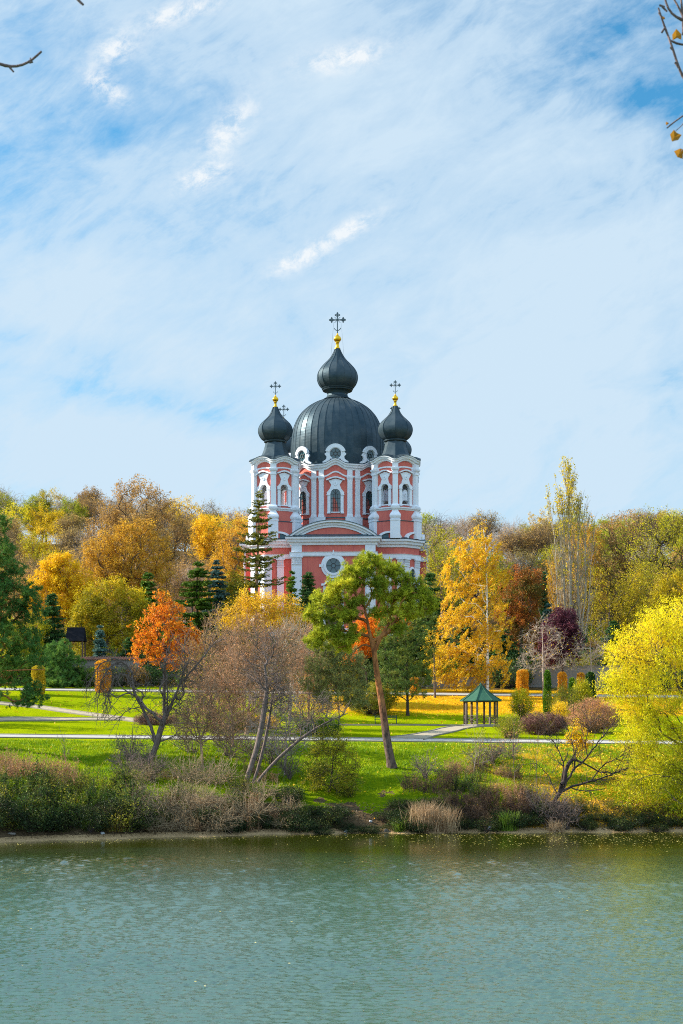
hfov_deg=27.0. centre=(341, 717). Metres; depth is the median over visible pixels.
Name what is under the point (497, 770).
bank bush
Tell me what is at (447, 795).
bank bush
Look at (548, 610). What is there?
spruce tree
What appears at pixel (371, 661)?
spruce tree
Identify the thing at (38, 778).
bank bush
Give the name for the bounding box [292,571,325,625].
spruce tree
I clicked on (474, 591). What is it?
deciduous tree
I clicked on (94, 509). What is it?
deciduous tree
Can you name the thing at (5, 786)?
bank bush
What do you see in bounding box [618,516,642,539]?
deciduous tree
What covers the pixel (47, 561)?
deciduous tree
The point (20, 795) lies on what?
bank bush
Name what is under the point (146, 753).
dry bramble
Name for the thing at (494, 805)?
bank bush
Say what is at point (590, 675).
thuja tree
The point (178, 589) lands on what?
deciduous tree
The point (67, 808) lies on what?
bank bush
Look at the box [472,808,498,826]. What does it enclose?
bank bush
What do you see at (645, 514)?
deciduous tree
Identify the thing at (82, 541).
deciduous tree
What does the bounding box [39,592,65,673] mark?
spruce tree
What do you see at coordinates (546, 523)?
deciduous tree
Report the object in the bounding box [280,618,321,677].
spruce tree
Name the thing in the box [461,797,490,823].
bank bush
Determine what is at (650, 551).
deciduous tree
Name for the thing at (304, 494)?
drum window
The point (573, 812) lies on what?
dry bramble
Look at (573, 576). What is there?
lime tree
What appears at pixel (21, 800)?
bank bush
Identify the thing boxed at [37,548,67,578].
deciduous tree
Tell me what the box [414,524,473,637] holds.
lime tree
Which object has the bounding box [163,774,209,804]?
dry bramble
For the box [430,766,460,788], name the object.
bank bush
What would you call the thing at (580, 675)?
clipped tree
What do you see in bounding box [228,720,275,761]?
dry bramble
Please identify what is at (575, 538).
deciduous tree
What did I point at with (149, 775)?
dry bramble
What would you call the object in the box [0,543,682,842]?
ground
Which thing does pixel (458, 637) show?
spruce tree
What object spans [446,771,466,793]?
bank bush
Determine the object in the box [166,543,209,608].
deciduous tree
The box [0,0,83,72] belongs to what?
tree
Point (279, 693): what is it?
kerb
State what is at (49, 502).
deciduous tree
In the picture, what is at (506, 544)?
deciduous tree
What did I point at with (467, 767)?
bank bush
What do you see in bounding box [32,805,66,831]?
bank bush
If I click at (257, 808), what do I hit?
dry bramble
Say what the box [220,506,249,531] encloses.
deciduous tree
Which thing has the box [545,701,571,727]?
bush
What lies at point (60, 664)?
bush
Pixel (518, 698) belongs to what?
bush
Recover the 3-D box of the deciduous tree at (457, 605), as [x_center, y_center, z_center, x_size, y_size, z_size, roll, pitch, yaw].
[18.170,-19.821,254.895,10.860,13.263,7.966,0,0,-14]
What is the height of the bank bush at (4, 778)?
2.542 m
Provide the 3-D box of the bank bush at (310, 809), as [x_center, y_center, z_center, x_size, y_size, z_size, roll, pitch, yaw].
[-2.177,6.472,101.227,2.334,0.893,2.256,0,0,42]
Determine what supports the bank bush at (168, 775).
on the ground at (369, 799)
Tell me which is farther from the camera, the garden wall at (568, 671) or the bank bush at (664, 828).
the garden wall at (568, 671)
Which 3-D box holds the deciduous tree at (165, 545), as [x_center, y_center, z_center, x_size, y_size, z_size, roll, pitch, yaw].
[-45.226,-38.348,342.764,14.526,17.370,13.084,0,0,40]
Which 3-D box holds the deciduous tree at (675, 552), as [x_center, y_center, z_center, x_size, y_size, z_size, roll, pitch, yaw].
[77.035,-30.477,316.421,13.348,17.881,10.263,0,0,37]
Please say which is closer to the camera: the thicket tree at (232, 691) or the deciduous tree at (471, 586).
the thicket tree at (232, 691)
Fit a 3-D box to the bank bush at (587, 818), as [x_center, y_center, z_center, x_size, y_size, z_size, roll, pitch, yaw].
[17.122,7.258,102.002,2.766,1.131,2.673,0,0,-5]
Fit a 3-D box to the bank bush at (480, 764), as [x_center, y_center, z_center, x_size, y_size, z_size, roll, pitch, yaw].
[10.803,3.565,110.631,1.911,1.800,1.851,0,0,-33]
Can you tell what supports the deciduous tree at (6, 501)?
on the ground at (369, 799)
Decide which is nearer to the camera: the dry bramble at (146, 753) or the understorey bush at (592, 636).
the dry bramble at (146, 753)
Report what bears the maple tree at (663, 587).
on the ground at (369, 799)
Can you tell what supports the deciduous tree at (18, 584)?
on the ground at (369, 799)
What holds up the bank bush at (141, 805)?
on the ground at (369, 799)
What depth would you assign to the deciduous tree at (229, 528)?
357.10 m
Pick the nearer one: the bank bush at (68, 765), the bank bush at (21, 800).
the bank bush at (21, 800)
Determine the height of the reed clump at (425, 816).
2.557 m
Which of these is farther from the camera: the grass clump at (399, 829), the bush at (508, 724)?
the bush at (508, 724)
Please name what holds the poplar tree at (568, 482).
on the ground at (369, 799)
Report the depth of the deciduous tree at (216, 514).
409.50 m
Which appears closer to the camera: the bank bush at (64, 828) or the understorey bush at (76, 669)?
the bank bush at (64, 828)
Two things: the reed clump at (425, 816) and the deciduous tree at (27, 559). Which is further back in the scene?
the deciduous tree at (27, 559)
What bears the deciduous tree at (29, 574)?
on the ground at (369, 799)
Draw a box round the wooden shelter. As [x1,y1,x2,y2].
[66,627,86,656]
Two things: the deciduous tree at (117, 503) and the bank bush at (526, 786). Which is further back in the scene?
the deciduous tree at (117, 503)
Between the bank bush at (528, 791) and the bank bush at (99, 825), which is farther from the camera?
the bank bush at (528, 791)
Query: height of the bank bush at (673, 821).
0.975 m
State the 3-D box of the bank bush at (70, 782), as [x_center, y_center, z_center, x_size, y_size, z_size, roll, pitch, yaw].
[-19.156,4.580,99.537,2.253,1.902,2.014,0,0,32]
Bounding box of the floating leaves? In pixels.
[18,832,680,942]
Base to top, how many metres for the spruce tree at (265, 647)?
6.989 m
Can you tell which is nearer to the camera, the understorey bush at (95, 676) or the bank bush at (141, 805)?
the bank bush at (141, 805)
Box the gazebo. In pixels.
[460,683,501,726]
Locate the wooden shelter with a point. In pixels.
(75, 634)
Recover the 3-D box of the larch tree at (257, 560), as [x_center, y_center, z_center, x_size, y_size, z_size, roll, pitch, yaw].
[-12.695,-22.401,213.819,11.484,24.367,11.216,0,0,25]
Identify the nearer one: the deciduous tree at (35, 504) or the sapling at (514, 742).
the sapling at (514, 742)
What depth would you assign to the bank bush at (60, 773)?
101.60 m
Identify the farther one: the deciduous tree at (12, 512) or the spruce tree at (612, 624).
the deciduous tree at (12, 512)
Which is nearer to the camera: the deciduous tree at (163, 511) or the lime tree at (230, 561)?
the lime tree at (230, 561)
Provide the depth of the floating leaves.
94.20 m
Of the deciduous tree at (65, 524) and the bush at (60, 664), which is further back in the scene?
the deciduous tree at (65, 524)
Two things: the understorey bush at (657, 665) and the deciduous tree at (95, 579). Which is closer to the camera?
the understorey bush at (657, 665)
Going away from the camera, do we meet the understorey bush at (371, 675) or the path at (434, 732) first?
the path at (434, 732)
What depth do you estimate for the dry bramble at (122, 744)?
110.71 m
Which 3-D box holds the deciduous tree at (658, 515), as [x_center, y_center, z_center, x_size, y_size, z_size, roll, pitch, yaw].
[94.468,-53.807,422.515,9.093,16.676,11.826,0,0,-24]
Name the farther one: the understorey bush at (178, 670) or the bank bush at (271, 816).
the understorey bush at (178, 670)
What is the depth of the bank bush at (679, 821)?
101.86 m
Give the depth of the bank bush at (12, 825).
93.75 m
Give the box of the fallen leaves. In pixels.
[0,691,681,830]
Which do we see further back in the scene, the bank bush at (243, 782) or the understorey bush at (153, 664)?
the understorey bush at (153, 664)
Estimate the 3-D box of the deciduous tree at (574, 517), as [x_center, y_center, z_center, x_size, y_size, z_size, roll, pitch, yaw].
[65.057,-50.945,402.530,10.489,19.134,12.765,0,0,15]
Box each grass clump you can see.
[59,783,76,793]
[105,823,128,831]
[187,797,212,808]
[388,817,407,831]
[546,818,566,831]
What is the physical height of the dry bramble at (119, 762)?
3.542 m
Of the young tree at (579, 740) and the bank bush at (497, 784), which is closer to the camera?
the bank bush at (497, 784)
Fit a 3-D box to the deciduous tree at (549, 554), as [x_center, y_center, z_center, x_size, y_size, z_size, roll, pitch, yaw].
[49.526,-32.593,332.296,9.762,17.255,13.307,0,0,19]
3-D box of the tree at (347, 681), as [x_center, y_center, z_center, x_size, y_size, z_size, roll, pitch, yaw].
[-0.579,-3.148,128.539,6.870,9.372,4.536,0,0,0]
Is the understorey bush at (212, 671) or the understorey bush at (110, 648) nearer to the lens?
the understorey bush at (212, 671)
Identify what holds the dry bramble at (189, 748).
on the ground at (369, 799)
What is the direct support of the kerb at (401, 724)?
on the ground at (369, 799)
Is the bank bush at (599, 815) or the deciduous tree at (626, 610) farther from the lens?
the deciduous tree at (626, 610)
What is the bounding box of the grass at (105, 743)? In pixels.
[0,737,680,796]
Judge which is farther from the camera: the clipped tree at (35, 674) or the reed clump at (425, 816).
the clipped tree at (35, 674)
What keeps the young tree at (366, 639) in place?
on the ground at (369, 799)
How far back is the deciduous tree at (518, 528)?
374.20 m
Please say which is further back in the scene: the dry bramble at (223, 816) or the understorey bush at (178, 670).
the understorey bush at (178, 670)
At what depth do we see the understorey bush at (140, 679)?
172.16 m
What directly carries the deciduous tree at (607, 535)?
on the ground at (369, 799)
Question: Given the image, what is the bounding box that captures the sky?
[0,0,682,567]
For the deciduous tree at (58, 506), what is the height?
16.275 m
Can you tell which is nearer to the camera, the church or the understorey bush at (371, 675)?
the understorey bush at (371, 675)
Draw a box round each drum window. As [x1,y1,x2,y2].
[299,479,309,514]
[326,476,344,513]
[362,478,371,514]
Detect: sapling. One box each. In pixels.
[456,725,497,766]
[490,704,541,783]
[517,714,560,789]
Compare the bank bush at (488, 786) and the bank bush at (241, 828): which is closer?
the bank bush at (241, 828)
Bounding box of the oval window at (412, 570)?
[409,567,415,578]
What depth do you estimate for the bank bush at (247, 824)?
98.57 m
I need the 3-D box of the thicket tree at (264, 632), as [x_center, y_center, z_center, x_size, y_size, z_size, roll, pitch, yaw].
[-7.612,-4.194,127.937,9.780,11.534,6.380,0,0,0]
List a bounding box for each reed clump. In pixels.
[399,797,446,832]
[432,803,464,832]
[494,809,524,830]
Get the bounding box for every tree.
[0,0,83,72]
[0,483,28,517]
[0,488,22,520]
[0,511,51,708]
[0,514,24,552]
[0,527,28,559]
[0,536,39,583]
[0,610,52,680]
[1,564,32,618]
[2,500,32,550]
[2,553,44,587]
[2,564,62,627]
[14,494,49,539]
[16,518,63,561]
[16,530,59,564]
[20,550,106,641]
[24,502,71,549]
[27,488,54,541]
[31,550,81,592]
[31,665,45,694]
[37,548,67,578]
[38,486,74,513]
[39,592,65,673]
[44,495,89,552]
[45,559,91,629]
[48,494,72,520]
[52,512,96,559]
[54,525,88,564]
[59,573,160,656]
[62,497,100,535]
[63,541,104,563]
[71,528,102,560]
[73,473,196,608]
[73,484,106,528]
[73,515,178,635]
[76,622,237,762]
[77,563,112,622]
[80,493,120,534]
[87,524,133,562]
[92,625,108,656]
[93,556,151,624]
[94,659,111,695]
[102,490,153,526]
[106,497,134,509]
[117,637,147,678]
[126,589,205,712]
[127,506,151,529]
[128,571,168,661]
[142,497,194,551]
[143,527,179,586]
[143,558,190,624]
[144,499,186,529]
[152,558,209,634]
[161,495,187,550]
[161,518,194,572]
[161,562,203,627]
[162,669,249,767]
[165,493,223,556]
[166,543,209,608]
[166,572,210,621]
[170,561,222,648]
[173,601,257,731]
[181,643,273,746]
[187,510,231,603]
[187,533,228,579]
[188,498,226,526]
[199,508,225,524]
[199,559,234,635]
[200,574,239,608]
[206,511,248,616]
[206,607,307,734]
[207,624,236,655]
[210,584,313,692]
[211,569,253,619]
[213,519,240,558]
[214,527,246,566]
[219,490,289,640]
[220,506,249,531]
[221,512,247,538]
[231,623,294,784]
[238,680,324,774]
[247,628,283,675]
[247,665,300,783]
[256,684,350,781]
[262,611,320,720]
[274,618,336,725]
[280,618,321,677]
[285,571,300,639]
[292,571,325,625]
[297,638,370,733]
[300,548,440,768]
[341,614,413,680]
[343,620,394,678]
[373,596,441,715]
[388,602,427,665]
[409,677,418,693]
[413,571,450,658]
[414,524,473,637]
[420,512,436,539]
[420,629,447,697]
[422,509,458,571]
[422,519,442,539]
[426,510,515,692]
[427,518,469,553]
[428,544,452,569]
[428,555,453,595]
[428,573,471,636]
[430,518,468,549]
[442,512,486,619]
[442,534,505,607]
[442,623,482,675]
[446,551,479,617]
[450,562,490,628]
[451,516,499,549]
[452,552,495,613]
[459,508,507,542]
[473,553,527,626]
[476,552,538,618]
[480,530,504,555]
[480,628,520,675]
[485,519,515,556]
[488,553,529,594]
[489,518,530,559]
[489,563,551,658]
[491,527,530,558]
[504,547,539,569]
[506,551,560,636]
[507,522,533,568]
[511,555,567,621]
[513,696,638,810]
[514,609,570,697]
[515,669,528,696]
[516,523,556,557]
[527,519,563,560]
[528,508,559,555]
[532,603,586,683]
[535,543,566,607]
[537,603,555,665]
[538,571,547,636]
[539,511,609,625]
[542,670,551,713]
[543,455,600,665]
[551,566,576,611]
[554,520,574,546]
[555,506,586,530]
[557,671,567,692]
[560,718,593,771]
[561,529,592,560]
[564,619,614,682]
[566,550,618,631]
[566,629,601,665]
[568,677,575,707]
[576,672,584,686]
[579,558,659,661]
[585,671,596,708]
[586,509,653,621]
[588,518,608,530]
[589,525,633,560]
[589,593,682,821]
[590,552,653,621]
[594,515,629,538]
[597,620,628,672]
[602,523,630,552]
[608,539,667,565]
[611,562,653,623]
[614,508,652,542]
[615,568,654,624]
[616,505,682,650]
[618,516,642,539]
[624,515,669,547]
[625,509,657,535]
[628,527,675,559]
[632,538,666,563]
[636,565,682,664]
[642,555,672,627]
[646,573,682,632]
[651,508,667,554]
[652,549,682,590]
[655,508,679,541]
[658,0,682,158]
[658,510,682,553]
[667,539,682,560]
[668,546,682,560]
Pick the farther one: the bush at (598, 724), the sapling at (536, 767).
the bush at (598, 724)
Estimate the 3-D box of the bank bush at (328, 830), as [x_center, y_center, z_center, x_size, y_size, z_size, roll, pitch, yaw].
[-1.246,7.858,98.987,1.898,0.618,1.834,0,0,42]
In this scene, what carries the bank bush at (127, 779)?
on the ground at (369, 799)
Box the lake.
[0,831,682,1023]
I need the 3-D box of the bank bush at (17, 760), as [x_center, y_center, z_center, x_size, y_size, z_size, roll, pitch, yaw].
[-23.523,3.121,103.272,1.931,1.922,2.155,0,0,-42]
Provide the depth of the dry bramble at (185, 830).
97.43 m
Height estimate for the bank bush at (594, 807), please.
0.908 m
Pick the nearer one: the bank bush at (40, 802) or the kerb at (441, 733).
the bank bush at (40, 802)
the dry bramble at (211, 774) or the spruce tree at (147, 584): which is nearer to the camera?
the dry bramble at (211, 774)
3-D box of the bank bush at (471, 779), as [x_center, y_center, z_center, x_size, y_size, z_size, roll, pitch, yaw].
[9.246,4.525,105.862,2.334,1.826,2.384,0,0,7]
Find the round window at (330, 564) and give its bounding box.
[319,550,345,577]
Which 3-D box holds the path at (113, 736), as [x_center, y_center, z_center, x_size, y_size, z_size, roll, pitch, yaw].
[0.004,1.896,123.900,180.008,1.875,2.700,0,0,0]
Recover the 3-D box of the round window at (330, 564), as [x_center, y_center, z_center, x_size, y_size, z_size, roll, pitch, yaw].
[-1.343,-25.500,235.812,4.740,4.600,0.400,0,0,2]
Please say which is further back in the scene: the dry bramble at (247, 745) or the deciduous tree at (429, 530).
the deciduous tree at (429, 530)
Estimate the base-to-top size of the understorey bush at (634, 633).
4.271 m
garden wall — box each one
[66,656,139,681]
[419,677,497,687]
[504,666,622,687]
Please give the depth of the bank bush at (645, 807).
103.31 m
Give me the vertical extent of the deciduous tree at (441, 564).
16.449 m
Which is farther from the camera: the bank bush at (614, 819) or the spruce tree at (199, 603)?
the spruce tree at (199, 603)
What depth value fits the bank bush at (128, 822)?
95.88 m
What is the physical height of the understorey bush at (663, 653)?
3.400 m
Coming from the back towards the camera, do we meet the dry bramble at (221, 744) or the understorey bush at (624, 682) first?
the understorey bush at (624, 682)
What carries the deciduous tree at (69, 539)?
on the ground at (369, 799)
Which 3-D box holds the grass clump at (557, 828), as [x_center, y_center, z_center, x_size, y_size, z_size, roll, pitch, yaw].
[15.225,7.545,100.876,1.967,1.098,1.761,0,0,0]
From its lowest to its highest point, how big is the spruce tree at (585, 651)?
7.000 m
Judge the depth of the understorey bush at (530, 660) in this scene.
179.40 m
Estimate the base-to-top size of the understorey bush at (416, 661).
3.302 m
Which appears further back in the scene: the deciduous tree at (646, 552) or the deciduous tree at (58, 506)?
the deciduous tree at (58, 506)
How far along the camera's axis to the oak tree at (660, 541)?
214.57 m
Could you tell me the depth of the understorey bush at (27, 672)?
173.61 m
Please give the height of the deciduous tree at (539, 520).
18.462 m
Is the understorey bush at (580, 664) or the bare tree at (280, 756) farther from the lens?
the understorey bush at (580, 664)
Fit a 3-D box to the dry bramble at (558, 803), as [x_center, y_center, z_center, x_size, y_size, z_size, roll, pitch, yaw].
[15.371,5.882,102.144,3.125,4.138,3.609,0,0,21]
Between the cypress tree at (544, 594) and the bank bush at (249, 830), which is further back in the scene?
the cypress tree at (544, 594)
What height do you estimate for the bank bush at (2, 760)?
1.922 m
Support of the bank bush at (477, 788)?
on the ground at (369, 799)
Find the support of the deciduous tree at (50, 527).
on the ground at (369, 799)
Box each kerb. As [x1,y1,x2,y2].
[0,701,222,724]
[0,717,124,721]
[1,688,682,697]
[331,724,463,725]
[390,723,484,739]
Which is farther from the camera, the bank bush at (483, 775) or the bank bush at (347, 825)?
the bank bush at (483, 775)
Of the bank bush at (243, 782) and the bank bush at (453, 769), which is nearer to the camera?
the bank bush at (243, 782)
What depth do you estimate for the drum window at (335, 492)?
243.91 m
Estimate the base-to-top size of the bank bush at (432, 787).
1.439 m
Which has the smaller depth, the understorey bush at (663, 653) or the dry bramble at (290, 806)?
the dry bramble at (290, 806)
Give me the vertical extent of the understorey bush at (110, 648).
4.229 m
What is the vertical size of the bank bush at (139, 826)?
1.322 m
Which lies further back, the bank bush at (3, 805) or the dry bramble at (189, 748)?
the dry bramble at (189, 748)
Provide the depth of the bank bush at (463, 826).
100.78 m
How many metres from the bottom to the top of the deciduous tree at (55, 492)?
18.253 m
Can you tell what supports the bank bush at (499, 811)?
on the ground at (369, 799)
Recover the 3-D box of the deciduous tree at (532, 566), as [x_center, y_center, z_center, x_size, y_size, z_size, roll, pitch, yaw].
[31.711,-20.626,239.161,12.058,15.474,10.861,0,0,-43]
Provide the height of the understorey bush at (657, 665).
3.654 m
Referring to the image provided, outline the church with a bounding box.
[239,312,431,634]
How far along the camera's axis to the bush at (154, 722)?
137.51 m
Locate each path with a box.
[0,688,673,696]
[0,702,133,720]
[0,717,124,719]
[0,734,681,743]
[395,726,472,738]
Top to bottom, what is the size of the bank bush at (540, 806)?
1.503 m
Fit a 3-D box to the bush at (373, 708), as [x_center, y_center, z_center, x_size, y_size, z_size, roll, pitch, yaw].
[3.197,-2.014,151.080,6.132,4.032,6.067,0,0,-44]
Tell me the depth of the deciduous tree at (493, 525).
395.62 m
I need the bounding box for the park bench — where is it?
[374,715,396,723]
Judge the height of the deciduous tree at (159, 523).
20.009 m
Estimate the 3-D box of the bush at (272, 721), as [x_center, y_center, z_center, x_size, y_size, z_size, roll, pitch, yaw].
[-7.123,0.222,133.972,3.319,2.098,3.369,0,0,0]
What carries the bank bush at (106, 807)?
on the ground at (369, 799)
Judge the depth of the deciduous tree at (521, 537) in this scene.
387.00 m
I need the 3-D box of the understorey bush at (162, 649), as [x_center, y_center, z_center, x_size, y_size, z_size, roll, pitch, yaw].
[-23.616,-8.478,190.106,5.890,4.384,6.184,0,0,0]
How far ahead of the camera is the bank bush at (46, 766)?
101.95 m
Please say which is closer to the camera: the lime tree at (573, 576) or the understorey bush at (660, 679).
the understorey bush at (660, 679)
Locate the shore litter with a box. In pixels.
[5,799,681,838]
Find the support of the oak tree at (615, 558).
on the ground at (369, 799)
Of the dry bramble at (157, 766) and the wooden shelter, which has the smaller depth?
the dry bramble at (157, 766)
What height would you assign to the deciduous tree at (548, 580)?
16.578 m
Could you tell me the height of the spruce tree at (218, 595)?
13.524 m
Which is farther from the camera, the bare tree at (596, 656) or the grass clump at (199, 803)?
the bare tree at (596, 656)
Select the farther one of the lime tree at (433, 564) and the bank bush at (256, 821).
the lime tree at (433, 564)
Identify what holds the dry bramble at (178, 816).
on the shore litter
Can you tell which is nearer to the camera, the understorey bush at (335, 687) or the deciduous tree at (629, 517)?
the understorey bush at (335, 687)
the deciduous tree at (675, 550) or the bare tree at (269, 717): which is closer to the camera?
the bare tree at (269, 717)
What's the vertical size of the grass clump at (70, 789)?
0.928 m
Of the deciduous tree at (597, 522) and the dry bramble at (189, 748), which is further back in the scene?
the deciduous tree at (597, 522)
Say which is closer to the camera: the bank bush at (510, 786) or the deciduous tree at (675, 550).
the bank bush at (510, 786)
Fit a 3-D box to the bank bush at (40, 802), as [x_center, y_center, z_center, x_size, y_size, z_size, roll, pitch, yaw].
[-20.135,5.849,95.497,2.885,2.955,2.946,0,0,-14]
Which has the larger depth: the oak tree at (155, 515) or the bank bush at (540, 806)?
the oak tree at (155, 515)
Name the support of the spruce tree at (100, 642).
on the ground at (369, 799)
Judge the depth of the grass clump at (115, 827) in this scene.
95.74 m
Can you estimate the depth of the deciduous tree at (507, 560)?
305.18 m
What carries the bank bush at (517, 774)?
on the ground at (369, 799)
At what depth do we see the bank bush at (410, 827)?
99.40 m
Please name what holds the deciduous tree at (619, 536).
on the ground at (369, 799)
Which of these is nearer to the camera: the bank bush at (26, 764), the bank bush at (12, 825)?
the bank bush at (12, 825)
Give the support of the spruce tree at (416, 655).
on the ground at (369, 799)
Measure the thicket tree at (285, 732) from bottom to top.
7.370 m
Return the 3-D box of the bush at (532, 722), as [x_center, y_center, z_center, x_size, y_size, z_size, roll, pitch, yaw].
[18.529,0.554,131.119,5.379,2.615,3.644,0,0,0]
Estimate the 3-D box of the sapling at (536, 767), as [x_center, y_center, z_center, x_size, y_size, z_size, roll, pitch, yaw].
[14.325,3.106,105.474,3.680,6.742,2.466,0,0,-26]
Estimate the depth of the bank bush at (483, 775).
107.11 m
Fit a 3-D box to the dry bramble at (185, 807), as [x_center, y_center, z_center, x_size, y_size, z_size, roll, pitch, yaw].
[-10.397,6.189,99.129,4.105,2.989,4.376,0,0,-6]
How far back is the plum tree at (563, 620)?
171.24 m
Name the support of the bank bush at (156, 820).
on the ground at (369, 799)
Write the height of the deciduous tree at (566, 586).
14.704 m
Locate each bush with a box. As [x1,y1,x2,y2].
[0,743,16,763]
[0,750,6,766]
[0,754,19,775]
[0,756,23,779]
[0,761,23,795]
[0,782,21,803]
[0,788,28,821]
[0,808,10,828]
[0,810,23,831]
[1,649,47,682]
[3,748,29,769]
[5,781,50,821]
[6,779,43,807]
[9,801,58,832]
[12,753,58,793]
[16,755,47,780]
[17,753,39,773]
[21,783,62,823]
[25,753,60,779]
[28,773,66,808]
[31,755,53,773]
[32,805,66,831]
[41,765,68,790]
[43,637,88,687]
[46,760,71,784]
[47,752,80,779]
[50,770,84,794]
[50,781,80,807]
[50,810,79,832]
[53,788,87,822]
[60,763,84,789]
[66,803,103,821]
[67,665,89,685]
[73,809,115,832]
[75,760,102,791]
[76,775,107,806]
[77,663,94,686]
[86,668,114,686]
[89,641,119,653]
[90,789,141,819]
[97,768,128,795]
[97,798,135,831]
[99,779,131,802]
[107,783,147,819]
[109,798,150,832]
[111,666,134,686]
[111,756,147,792]
[112,776,149,808]
[122,664,151,686]
[122,810,157,829]
[133,708,177,724]
[137,664,172,684]
[139,656,169,674]
[140,802,169,826]
[144,639,179,664]
[153,809,177,822]
[157,795,178,809]
[159,650,212,678]
[159,764,177,779]
[160,775,196,800]
[174,667,207,686]
[181,659,234,679]
[188,805,224,824]
[188,813,208,830]
[215,785,251,810]
[219,818,248,833]
[222,718,258,731]
[225,766,252,793]
[228,818,257,829]
[236,807,261,831]
[241,751,265,775]
[244,789,261,808]
[247,811,275,827]
[256,714,281,728]
[258,766,279,782]
[259,662,297,688]
[260,807,279,819]
[263,817,287,828]
[272,782,306,804]
[276,806,316,822]
[278,813,322,833]
[296,717,343,735]
[298,725,365,797]
[299,804,323,814]
[303,818,332,830]
[313,828,334,834]
[314,800,355,824]
[321,664,363,689]
[331,821,357,828]
[339,785,354,797]
[341,826,365,832]
[343,681,400,715]
[359,824,383,833]
[367,659,414,687]
[371,809,394,820]
[380,823,403,830]
[384,806,420,829]
[386,796,413,808]
[389,807,414,817]
[394,767,432,792]
[404,819,432,832]
[408,657,445,676]
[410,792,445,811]
[415,659,462,676]
[417,776,450,794]
[426,792,451,804]
[427,804,458,816]
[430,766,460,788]
[432,759,464,778]
[442,784,470,806]
[443,755,462,768]
[443,787,474,814]
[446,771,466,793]
[448,629,462,645]
[452,632,486,653]
[453,623,477,632]
[453,769,478,788]
[454,758,477,775]
[454,816,474,830]
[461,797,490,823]
[463,661,490,676]
[463,782,494,809]
[466,777,491,797]
[467,794,487,817]
[467,816,504,832]
[469,754,492,772]
[470,766,491,782]
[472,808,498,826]
[478,779,500,800]
[480,650,538,688]
[480,784,511,811]
[485,631,496,653]
[486,802,508,818]
[487,778,505,791]
[488,807,515,819]
[492,712,525,738]
[492,760,512,775]
[495,644,540,665]
[498,762,526,780]
[498,789,531,812]
[498,807,537,828]
[501,780,525,795]
[501,781,526,802]
[506,794,531,814]
[507,687,536,718]
[512,780,540,801]
[513,710,569,734]
[517,775,535,794]
[519,810,545,826]
[526,800,557,817]
[544,681,581,719]
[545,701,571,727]
[563,798,587,814]
[564,814,593,826]
[565,655,600,665]
[566,693,625,732]
[568,677,594,718]
[568,795,584,801]
[575,820,598,830]
[579,801,600,811]
[582,630,599,644]
[584,625,605,636]
[585,637,601,652]
[585,813,606,820]
[592,651,608,663]
[600,668,648,692]
[600,798,619,808]
[601,813,624,823]
[606,817,641,831]
[615,812,646,825]
[616,802,637,814]
[617,639,653,659]
[617,658,649,672]
[619,623,649,643]
[631,658,673,680]
[633,665,678,691]
[633,810,665,823]
[641,801,658,811]
[643,821,671,831]
[652,815,679,826]
[654,646,677,662]
[655,802,676,811]
[664,664,682,688]
[674,817,682,825]
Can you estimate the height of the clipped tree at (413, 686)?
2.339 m
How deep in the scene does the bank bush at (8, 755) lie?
105.67 m
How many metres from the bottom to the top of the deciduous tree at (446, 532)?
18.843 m
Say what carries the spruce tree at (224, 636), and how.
on the ground at (369, 799)
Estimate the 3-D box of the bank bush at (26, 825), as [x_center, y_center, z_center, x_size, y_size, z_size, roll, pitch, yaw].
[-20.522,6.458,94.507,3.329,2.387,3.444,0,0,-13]
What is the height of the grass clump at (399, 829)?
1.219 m
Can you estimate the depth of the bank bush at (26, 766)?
101.41 m
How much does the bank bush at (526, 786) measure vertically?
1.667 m
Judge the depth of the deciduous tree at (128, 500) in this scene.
392.82 m
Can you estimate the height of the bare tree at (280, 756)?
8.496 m
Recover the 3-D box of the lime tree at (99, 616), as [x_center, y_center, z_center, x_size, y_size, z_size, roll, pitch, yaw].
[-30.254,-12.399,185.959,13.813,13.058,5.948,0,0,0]
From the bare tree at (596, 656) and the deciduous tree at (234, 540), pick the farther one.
the deciduous tree at (234, 540)
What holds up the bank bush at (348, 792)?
on the ground at (369, 799)
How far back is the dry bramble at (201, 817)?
97.78 m
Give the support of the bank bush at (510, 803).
on the ground at (369, 799)
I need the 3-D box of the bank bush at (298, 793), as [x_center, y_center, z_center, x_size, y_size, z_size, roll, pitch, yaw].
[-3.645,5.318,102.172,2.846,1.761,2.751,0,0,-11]
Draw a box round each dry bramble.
[105,738,146,774]
[109,724,149,760]
[119,772,161,801]
[122,735,158,770]
[123,793,159,827]
[125,753,169,785]
[129,791,159,811]
[132,747,171,782]
[136,813,172,836]
[140,775,195,819]
[150,804,191,834]
[154,804,188,830]
[162,748,213,783]
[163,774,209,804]
[165,788,219,817]
[167,813,207,833]
[171,716,211,753]
[176,782,226,809]
[182,804,219,830]
[185,748,252,789]
[195,804,247,826]
[196,808,238,836]
[203,785,242,813]
[210,803,248,833]
[212,715,249,756]
[219,783,282,823]
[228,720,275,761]
[229,773,286,800]
[251,728,291,766]
[264,791,307,815]
[267,816,298,829]
[274,747,305,781]
[407,746,441,778]
[454,736,500,766]
[478,733,509,764]
[495,730,525,758]
[520,769,552,806]
[524,781,569,827]
[535,773,575,823]
[538,786,584,829]
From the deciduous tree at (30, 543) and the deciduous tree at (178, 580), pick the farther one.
the deciduous tree at (30, 543)
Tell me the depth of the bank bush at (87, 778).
100.09 m

